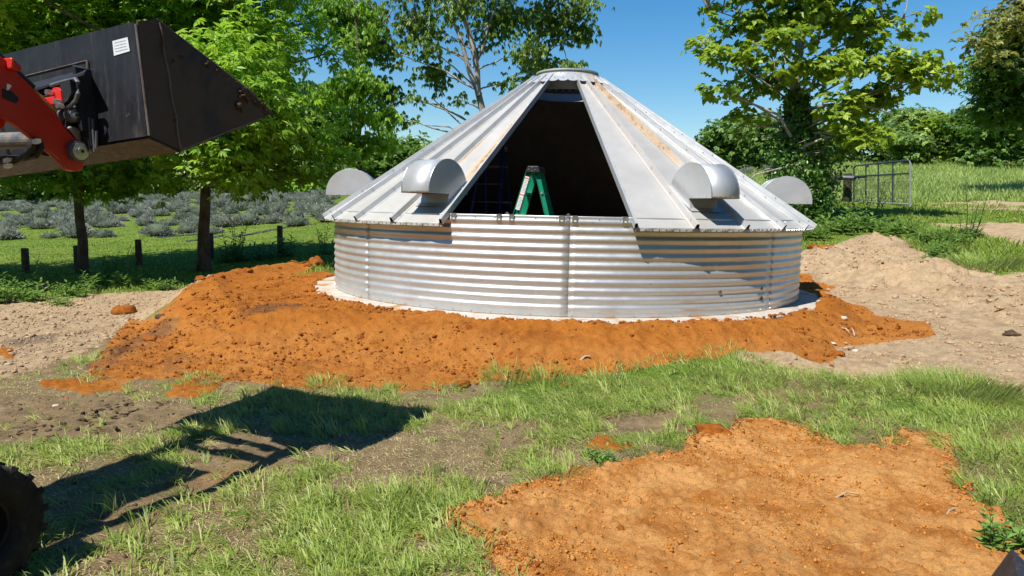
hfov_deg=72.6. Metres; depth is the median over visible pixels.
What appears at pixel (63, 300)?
weed
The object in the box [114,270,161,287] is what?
weed
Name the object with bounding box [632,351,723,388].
grass tussock
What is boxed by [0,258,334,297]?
verge grass
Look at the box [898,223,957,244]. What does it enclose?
weed
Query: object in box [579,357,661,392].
grass tussock
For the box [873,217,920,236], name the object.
weed
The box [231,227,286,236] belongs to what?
mulch film
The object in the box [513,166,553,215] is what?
step ladder
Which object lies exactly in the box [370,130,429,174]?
field edge bush
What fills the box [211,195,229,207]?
lavender bush
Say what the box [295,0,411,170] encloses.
slender tree
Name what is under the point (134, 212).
lavender bush
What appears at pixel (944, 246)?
weed
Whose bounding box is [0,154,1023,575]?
ground
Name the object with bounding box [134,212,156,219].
lavender bush
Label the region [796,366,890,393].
grass tussock
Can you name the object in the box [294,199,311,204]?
lavender bush
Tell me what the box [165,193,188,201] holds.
lavender bush
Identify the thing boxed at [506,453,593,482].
grass tussock
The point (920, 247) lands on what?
grass tussock
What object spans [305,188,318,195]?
lavender bush
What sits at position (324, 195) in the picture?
lavender bush
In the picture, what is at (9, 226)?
lavender bush
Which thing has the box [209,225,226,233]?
lavender bush
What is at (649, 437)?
grass tussock
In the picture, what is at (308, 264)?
dirt clod
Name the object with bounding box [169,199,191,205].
lavender bush
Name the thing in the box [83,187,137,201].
field edge bush
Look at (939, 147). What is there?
hedge bush
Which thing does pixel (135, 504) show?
mud lumps
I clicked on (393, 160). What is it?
field edge bush
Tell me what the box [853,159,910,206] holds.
farm gate
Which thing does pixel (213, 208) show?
lavender bush
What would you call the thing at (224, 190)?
field edge bush
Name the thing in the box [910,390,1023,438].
grass tussock
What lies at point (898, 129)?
hedge bush
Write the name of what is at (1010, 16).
oak tree
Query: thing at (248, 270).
dirt clod
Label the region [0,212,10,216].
lavender bush
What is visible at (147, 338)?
dirt clod
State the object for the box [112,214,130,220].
lavender bush
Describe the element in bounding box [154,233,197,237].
mulch film
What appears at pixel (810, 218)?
weed
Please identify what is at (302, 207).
lavender bush
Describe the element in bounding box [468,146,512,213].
step ladder
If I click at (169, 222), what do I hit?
lavender bush
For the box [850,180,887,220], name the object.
weed
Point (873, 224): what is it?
weed
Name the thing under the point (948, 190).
meadow grass
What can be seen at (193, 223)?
lavender bush
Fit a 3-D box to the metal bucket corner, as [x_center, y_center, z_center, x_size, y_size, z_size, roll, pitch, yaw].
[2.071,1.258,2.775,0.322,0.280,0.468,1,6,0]
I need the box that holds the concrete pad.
[313,276,820,323]
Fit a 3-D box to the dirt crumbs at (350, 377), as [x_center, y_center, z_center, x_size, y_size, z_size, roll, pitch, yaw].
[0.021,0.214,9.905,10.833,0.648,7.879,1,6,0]
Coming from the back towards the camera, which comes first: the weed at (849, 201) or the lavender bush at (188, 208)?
the lavender bush at (188, 208)
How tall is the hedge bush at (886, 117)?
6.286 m
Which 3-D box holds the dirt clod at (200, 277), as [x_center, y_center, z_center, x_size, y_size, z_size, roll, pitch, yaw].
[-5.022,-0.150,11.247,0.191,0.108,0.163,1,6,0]
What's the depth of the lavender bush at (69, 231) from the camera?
24.59 m
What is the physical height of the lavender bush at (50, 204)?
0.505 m
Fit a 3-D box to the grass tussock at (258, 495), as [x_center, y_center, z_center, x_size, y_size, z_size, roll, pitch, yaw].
[-1.428,1.133,3.956,0.583,0.129,0.622,1,6,0]
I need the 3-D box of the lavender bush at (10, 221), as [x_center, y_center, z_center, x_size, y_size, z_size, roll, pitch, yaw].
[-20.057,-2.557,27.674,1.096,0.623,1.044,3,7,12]
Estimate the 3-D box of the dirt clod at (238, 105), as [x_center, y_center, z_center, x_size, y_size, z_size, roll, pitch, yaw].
[-1.578,-1.038,4.015,0.050,0.083,0.076,0,7,-13]
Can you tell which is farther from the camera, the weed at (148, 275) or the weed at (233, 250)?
the weed at (233, 250)
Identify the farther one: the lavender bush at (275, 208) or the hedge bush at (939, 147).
the hedge bush at (939, 147)
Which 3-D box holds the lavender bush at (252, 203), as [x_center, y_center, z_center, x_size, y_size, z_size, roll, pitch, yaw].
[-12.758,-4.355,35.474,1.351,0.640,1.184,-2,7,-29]
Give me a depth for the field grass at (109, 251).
20.79 m
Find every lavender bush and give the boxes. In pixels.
[0,200,12,207]
[0,204,11,210]
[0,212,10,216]
[0,216,21,227]
[0,224,17,230]
[0,226,26,239]
[3,213,21,219]
[5,199,29,205]
[11,202,33,206]
[11,203,25,210]
[13,213,39,225]
[17,204,34,213]
[22,216,54,229]
[26,208,51,217]
[33,205,51,211]
[38,232,62,237]
[39,200,58,206]
[47,208,68,214]
[48,212,66,221]
[50,213,74,227]
[51,210,69,215]
[52,219,91,230]
[55,203,70,208]
[56,200,73,205]
[58,222,94,237]
[71,210,105,222]
[84,203,103,212]
[87,213,119,226]
[90,228,117,237]
[91,201,104,207]
[98,210,114,216]
[98,218,125,227]
[105,202,134,213]
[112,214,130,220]
[127,207,149,216]
[129,204,152,211]
[132,214,157,225]
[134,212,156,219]
[137,223,178,236]
[142,197,168,208]
[146,193,163,199]
[147,207,171,215]
[156,217,180,225]
[160,204,176,211]
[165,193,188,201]
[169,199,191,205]
[170,201,188,208]
[171,210,191,219]
[176,205,196,211]
[176,225,197,233]
[177,213,198,223]
[178,190,192,194]
[179,219,198,228]
[189,206,211,215]
[193,197,199,204]
[198,210,221,216]
[198,212,231,220]
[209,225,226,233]
[210,213,239,227]
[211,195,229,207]
[211,204,220,210]
[218,204,239,213]
[221,193,232,198]
[225,200,250,210]
[231,211,265,225]
[235,194,251,201]
[246,204,264,210]
[249,199,272,205]
[249,207,263,215]
[259,203,287,215]
[260,214,283,223]
[263,202,283,208]
[266,194,279,201]
[266,211,281,216]
[268,191,290,196]
[273,200,290,204]
[276,202,289,207]
[280,208,307,220]
[281,195,293,201]
[282,214,312,226]
[289,190,306,195]
[291,201,310,207]
[292,195,313,202]
[293,201,319,212]
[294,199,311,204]
[303,202,330,216]
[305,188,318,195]
[310,196,336,203]
[311,208,333,222]
[318,191,340,197]
[324,195,337,199]
[740,165,755,173]
[761,164,772,169]
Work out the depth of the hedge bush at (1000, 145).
48.86 m
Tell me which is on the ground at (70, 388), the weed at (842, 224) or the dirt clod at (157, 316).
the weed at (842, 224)
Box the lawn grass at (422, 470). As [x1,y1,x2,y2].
[2,349,1023,575]
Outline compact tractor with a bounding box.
[0,19,273,575]
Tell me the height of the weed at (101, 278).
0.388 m
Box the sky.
[107,0,1016,186]
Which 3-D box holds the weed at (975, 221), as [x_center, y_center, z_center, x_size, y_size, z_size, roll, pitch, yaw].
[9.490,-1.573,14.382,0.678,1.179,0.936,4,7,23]
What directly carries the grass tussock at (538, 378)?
on the ground at (70, 388)
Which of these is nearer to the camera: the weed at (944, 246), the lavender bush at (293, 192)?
the weed at (944, 246)
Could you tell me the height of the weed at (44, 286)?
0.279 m
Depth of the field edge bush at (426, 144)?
68.47 m
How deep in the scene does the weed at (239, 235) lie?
18.62 m
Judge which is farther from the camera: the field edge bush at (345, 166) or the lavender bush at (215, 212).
the field edge bush at (345, 166)
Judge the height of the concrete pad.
0.157 m
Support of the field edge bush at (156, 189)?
on the ground at (70, 388)
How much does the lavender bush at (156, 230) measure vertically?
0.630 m
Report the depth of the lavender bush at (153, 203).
35.41 m
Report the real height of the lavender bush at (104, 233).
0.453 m
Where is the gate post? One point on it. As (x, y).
(848, 177)
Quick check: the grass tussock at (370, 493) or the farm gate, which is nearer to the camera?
the grass tussock at (370, 493)
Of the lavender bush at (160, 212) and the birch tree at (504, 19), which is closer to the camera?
the birch tree at (504, 19)
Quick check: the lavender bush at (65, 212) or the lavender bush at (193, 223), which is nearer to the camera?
the lavender bush at (193, 223)
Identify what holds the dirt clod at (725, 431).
on the dirt patch
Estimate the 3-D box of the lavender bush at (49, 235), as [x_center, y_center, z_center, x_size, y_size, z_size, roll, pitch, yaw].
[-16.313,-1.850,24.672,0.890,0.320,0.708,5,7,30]
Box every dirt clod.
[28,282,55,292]
[111,305,136,314]
[142,334,157,341]
[154,314,164,318]
[194,275,205,280]
[213,273,225,278]
[235,101,242,112]
[238,90,247,99]
[241,267,252,272]
[248,341,260,345]
[303,262,312,266]
[309,256,324,266]
[356,334,363,338]
[454,380,469,387]
[693,423,726,434]
[720,429,731,434]
[807,244,818,248]
[833,351,844,356]
[1002,329,1021,336]
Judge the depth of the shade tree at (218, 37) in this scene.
14.41 m
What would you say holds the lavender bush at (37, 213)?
on the ground at (70, 388)
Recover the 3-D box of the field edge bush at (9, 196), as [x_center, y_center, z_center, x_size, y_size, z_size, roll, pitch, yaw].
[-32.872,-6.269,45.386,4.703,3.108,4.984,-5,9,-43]
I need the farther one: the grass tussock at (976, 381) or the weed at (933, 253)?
the weed at (933, 253)
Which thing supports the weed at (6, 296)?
on the ground at (70, 388)
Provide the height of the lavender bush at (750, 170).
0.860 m
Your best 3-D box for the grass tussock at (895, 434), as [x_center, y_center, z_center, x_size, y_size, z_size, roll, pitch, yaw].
[2.445,1.047,5.085,0.806,0.171,0.812,1,6,0]
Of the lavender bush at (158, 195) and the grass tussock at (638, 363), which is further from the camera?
the lavender bush at (158, 195)
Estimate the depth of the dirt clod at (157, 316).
8.71 m
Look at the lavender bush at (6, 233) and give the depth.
24.03 m
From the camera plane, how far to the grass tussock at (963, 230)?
14.73 m
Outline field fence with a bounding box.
[9,223,334,273]
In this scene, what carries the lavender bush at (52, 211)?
on the ground at (70, 388)
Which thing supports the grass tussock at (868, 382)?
on the ground at (70, 388)
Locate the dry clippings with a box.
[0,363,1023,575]
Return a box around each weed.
[0,272,21,303]
[0,277,45,299]
[4,254,40,290]
[16,286,62,301]
[44,292,77,306]
[45,279,94,297]
[72,269,122,288]
[79,269,100,291]
[97,255,121,274]
[101,245,130,283]
[107,248,136,279]
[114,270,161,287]
[139,264,161,280]
[141,276,177,290]
[211,240,243,262]
[218,213,249,257]
[227,238,254,262]
[244,240,280,259]
[274,232,297,256]
[315,221,334,254]
[581,440,619,466]
[802,221,834,239]
[807,204,828,225]
[818,212,862,233]
[827,176,859,218]
[839,199,869,231]
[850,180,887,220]
[852,211,905,233]
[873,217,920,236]
[895,215,928,235]
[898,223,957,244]
[919,238,953,258]
[925,237,961,255]
[940,230,974,244]
[951,183,990,239]
[971,505,1023,550]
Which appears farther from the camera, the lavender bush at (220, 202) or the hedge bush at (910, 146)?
the hedge bush at (910, 146)
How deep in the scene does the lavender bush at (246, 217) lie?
27.08 m
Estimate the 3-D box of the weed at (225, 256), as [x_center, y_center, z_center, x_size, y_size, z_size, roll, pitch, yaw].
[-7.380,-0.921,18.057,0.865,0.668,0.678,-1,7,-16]
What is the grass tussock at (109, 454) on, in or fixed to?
on the ground at (70, 388)
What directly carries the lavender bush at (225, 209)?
on the ground at (70, 388)
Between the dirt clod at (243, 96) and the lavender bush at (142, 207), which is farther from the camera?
the lavender bush at (142, 207)
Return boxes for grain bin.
[322,68,816,317]
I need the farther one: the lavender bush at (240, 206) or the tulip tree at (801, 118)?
the lavender bush at (240, 206)
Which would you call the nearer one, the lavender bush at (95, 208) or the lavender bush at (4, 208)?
the lavender bush at (95, 208)
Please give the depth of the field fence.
17.50 m
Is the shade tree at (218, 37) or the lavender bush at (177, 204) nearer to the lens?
the shade tree at (218, 37)
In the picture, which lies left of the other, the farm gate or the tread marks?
the tread marks
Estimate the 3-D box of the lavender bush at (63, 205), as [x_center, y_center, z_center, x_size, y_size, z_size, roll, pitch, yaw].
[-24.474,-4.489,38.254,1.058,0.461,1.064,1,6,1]
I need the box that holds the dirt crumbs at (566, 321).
[307,274,810,323]
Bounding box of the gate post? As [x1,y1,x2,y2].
[831,173,865,201]
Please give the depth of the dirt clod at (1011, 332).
8.30 m
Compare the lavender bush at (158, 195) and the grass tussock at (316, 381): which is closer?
the grass tussock at (316, 381)
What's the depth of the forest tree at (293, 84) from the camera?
60.45 m
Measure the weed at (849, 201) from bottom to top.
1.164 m
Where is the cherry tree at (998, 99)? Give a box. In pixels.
[943,20,1023,145]
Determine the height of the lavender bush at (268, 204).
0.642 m
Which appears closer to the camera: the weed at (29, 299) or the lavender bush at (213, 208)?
the weed at (29, 299)
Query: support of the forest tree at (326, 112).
on the ground at (70, 388)
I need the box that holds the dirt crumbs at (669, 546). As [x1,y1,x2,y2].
[448,417,1023,575]
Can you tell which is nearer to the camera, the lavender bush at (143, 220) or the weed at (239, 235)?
the weed at (239, 235)
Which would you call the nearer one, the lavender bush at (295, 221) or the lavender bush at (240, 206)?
the lavender bush at (295, 221)
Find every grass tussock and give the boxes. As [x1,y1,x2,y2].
[41,427,143,465]
[174,368,226,386]
[206,466,303,509]
[301,370,353,390]
[336,469,447,523]
[477,356,529,386]
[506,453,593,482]
[519,357,577,387]
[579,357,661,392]
[606,427,688,457]
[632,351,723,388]
[695,341,801,387]
[743,359,851,393]
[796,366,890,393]
[802,416,905,447]
[850,367,977,404]
[881,358,1023,408]
[901,235,968,252]
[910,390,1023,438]
[918,224,988,237]
[918,421,1023,485]
[934,458,1023,522]
[944,247,1023,271]
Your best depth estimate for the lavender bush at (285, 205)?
33.82 m
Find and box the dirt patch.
[441,417,1023,575]
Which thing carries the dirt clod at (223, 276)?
on the dirt mound
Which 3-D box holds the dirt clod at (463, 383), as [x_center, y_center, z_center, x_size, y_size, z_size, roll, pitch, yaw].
[-0.453,0.875,6.352,0.147,0.083,0.130,1,6,0]
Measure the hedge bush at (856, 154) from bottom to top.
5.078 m
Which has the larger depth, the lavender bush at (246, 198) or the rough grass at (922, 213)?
the lavender bush at (246, 198)
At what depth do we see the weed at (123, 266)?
14.17 m
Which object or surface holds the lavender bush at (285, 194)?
on the ground at (70, 388)
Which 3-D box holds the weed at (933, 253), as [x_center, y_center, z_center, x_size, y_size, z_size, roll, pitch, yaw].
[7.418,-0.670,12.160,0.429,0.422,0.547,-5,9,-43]
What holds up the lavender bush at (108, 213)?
on the ground at (70, 388)
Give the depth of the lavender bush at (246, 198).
38.60 m
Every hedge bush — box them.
[694,119,759,168]
[696,131,726,160]
[721,108,783,169]
[724,112,770,163]
[750,134,808,165]
[816,123,841,164]
[817,121,884,161]
[856,120,924,162]
[871,130,948,165]
[877,108,909,150]
[886,102,942,158]
[907,104,974,161]
[935,107,996,164]
[938,132,1017,162]
[944,120,1022,167]
[1004,137,1023,163]
[1011,125,1023,168]
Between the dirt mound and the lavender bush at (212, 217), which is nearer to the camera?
the dirt mound
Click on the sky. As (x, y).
(639, 52)
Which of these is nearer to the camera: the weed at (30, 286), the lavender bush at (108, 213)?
the weed at (30, 286)
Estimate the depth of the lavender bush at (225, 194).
40.68 m
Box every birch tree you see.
[336,0,550,133]
[503,0,614,93]
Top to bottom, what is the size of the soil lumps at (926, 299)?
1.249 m
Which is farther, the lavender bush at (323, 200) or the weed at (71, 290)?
the lavender bush at (323, 200)
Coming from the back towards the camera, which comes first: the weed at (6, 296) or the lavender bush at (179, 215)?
the lavender bush at (179, 215)
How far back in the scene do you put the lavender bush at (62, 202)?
40.77 m
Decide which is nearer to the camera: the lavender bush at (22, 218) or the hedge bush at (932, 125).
the lavender bush at (22, 218)
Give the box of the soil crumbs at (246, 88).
[208,65,265,107]
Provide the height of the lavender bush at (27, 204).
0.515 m
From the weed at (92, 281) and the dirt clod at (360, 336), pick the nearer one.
the dirt clod at (360, 336)
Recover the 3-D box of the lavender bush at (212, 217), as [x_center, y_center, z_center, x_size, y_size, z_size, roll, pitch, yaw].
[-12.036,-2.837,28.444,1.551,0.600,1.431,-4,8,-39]
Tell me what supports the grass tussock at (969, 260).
on the ground at (70, 388)
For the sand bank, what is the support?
on the ground at (70, 388)
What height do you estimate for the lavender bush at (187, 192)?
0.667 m
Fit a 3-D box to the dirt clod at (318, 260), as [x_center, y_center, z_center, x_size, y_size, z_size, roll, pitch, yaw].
[-3.997,-0.511,14.247,0.335,0.298,0.326,1,6,0]
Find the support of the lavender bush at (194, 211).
on the ground at (70, 388)
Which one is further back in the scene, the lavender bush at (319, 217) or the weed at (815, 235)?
the lavender bush at (319, 217)
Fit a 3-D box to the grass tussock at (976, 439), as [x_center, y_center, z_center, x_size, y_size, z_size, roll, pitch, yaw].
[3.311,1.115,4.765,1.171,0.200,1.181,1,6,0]
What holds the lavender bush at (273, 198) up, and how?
on the ground at (70, 388)
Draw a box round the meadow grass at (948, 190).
[737,156,1023,203]
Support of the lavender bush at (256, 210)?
on the ground at (70, 388)
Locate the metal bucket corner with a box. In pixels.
[991,549,1023,575]
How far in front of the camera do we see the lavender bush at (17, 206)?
37.84 m
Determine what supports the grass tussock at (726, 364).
on the ground at (70, 388)
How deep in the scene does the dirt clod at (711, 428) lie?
4.99 m
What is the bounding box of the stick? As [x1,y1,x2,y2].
[836,491,858,497]
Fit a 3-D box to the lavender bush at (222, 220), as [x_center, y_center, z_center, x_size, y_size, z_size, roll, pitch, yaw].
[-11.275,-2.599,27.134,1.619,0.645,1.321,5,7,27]
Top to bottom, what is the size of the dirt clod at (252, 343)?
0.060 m
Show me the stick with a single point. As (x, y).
(841, 494)
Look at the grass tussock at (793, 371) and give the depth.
6.68 m
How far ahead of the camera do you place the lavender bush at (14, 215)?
31.34 m
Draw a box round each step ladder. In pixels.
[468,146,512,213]
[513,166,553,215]
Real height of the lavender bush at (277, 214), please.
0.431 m
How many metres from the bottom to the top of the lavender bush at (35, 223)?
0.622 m
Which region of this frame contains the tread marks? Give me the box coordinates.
[1,402,135,457]
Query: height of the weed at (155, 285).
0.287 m
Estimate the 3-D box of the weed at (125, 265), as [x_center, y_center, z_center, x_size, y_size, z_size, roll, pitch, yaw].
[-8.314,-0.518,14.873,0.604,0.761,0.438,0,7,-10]
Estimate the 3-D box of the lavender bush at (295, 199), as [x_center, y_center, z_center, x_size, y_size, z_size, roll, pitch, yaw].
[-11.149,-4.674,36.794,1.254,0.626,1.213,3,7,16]
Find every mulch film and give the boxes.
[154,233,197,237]
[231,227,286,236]
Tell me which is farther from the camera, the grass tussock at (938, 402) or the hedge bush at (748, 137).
the hedge bush at (748, 137)
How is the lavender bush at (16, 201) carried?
on the ground at (70, 388)
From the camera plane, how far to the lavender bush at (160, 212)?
31.77 m
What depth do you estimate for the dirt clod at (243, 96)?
4.02 m
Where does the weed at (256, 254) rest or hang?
on the ground at (70, 388)
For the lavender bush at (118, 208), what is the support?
on the ground at (70, 388)
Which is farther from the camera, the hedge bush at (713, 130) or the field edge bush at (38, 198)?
the hedge bush at (713, 130)
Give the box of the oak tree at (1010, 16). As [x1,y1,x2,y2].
[948,0,1023,76]
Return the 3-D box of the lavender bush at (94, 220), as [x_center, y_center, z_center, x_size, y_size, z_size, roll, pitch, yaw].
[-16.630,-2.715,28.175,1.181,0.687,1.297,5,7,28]
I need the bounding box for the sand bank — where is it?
[800,231,1023,321]
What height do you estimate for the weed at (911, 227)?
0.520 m
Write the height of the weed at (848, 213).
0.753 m
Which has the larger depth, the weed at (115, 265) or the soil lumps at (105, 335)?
the weed at (115, 265)
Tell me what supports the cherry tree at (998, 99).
on the ground at (70, 388)
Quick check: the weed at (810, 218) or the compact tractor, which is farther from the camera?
the weed at (810, 218)
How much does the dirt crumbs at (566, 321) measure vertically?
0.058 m
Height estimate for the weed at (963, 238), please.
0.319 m
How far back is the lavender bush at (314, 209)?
29.10 m
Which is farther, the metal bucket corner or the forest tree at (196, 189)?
the forest tree at (196, 189)
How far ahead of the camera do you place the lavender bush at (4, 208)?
38.24 m
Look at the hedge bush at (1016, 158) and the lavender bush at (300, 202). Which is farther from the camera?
the hedge bush at (1016, 158)
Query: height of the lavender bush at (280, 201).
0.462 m
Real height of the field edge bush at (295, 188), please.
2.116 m
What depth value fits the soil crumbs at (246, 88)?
4.07 m
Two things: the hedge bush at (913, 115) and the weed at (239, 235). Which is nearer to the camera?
the weed at (239, 235)
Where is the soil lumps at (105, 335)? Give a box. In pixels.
[0,274,212,378]
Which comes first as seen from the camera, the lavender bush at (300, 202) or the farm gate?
the farm gate
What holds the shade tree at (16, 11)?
on the ground at (70, 388)
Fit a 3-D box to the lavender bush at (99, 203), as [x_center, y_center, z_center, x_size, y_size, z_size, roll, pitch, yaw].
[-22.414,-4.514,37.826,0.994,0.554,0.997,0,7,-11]
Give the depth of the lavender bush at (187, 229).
25.49 m
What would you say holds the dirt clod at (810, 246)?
on the ground at (70, 388)
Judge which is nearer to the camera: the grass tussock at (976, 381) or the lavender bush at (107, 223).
the grass tussock at (976, 381)
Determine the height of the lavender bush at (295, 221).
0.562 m
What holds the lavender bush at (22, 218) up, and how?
on the ground at (70, 388)
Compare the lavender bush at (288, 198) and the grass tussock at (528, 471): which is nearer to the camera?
the grass tussock at (528, 471)
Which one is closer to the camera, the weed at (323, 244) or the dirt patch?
the dirt patch
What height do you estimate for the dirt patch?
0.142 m
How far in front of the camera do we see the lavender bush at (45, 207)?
35.49 m
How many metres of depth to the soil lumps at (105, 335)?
9.04 m
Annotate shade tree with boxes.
[0,0,104,37]
[0,0,192,274]
[0,0,380,272]
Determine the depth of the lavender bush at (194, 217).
28.12 m
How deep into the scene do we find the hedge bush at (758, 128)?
63.94 m
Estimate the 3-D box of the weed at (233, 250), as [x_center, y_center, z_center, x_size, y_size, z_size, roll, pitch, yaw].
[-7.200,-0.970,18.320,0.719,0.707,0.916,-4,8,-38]
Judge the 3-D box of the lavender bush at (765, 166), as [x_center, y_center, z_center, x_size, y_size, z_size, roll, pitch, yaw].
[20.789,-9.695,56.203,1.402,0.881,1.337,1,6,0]
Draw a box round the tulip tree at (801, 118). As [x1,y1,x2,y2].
[680,0,970,225]
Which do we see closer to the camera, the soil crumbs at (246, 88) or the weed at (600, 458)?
the soil crumbs at (246, 88)
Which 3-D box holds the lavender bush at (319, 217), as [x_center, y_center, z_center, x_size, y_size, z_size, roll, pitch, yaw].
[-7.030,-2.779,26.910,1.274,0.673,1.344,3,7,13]
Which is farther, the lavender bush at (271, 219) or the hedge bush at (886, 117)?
the hedge bush at (886, 117)
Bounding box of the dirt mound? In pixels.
[86,260,935,391]
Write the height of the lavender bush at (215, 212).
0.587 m
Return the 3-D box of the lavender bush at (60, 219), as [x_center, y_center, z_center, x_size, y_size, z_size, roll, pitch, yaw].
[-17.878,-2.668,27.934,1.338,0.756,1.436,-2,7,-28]
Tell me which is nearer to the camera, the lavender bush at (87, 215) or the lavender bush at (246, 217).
the lavender bush at (246, 217)
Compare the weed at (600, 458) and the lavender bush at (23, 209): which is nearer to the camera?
the weed at (600, 458)
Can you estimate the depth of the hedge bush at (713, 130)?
60.24 m
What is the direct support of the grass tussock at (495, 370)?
on the ground at (70, 388)
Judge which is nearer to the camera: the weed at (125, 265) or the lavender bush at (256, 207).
the weed at (125, 265)
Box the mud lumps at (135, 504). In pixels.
[1,382,628,575]
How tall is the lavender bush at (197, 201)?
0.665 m
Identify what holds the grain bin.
on the concrete pad
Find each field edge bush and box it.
[0,176,51,202]
[20,176,75,203]
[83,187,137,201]
[142,170,198,195]
[197,166,276,193]
[283,175,326,192]
[294,160,353,189]
[344,158,388,179]
[364,142,412,178]
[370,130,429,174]
[419,138,437,147]
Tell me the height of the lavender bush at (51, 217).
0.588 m
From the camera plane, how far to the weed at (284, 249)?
19.14 m
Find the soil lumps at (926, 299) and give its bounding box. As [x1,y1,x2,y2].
[745,234,1023,389]
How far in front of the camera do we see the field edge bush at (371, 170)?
59.09 m
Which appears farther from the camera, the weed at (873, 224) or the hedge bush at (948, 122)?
the hedge bush at (948, 122)
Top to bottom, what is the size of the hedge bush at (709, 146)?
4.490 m
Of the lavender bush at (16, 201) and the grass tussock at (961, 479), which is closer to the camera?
the grass tussock at (961, 479)
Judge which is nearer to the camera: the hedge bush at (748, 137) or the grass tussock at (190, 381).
the grass tussock at (190, 381)
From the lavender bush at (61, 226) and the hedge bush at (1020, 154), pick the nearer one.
the lavender bush at (61, 226)
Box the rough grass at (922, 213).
[801,199,1023,275]
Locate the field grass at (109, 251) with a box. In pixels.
[0,196,346,289]
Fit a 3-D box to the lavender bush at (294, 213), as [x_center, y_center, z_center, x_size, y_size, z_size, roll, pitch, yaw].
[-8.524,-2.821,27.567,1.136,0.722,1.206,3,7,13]
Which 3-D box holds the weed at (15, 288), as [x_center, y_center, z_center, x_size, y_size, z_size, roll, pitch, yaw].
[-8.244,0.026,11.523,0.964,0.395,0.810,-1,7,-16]
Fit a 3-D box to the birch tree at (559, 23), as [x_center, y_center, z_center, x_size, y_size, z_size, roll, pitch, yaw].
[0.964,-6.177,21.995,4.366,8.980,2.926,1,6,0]
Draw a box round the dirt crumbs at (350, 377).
[84,268,934,391]
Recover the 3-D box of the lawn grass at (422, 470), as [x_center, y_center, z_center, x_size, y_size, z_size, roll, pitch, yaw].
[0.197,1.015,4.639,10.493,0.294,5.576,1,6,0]
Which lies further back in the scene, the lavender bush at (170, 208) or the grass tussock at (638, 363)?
the lavender bush at (170, 208)
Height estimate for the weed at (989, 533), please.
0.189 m
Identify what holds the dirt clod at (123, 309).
on the ground at (70, 388)
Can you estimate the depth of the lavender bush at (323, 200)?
35.17 m
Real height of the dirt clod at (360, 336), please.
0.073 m
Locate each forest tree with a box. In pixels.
[139,11,241,193]
[192,0,314,192]
[265,76,366,163]
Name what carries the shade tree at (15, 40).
on the ground at (70, 388)
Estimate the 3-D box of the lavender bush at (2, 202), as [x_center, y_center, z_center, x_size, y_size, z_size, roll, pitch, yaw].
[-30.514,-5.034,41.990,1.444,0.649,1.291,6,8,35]
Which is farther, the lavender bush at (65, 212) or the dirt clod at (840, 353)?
the lavender bush at (65, 212)
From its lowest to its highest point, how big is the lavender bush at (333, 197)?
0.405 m
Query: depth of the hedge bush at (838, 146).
60.25 m

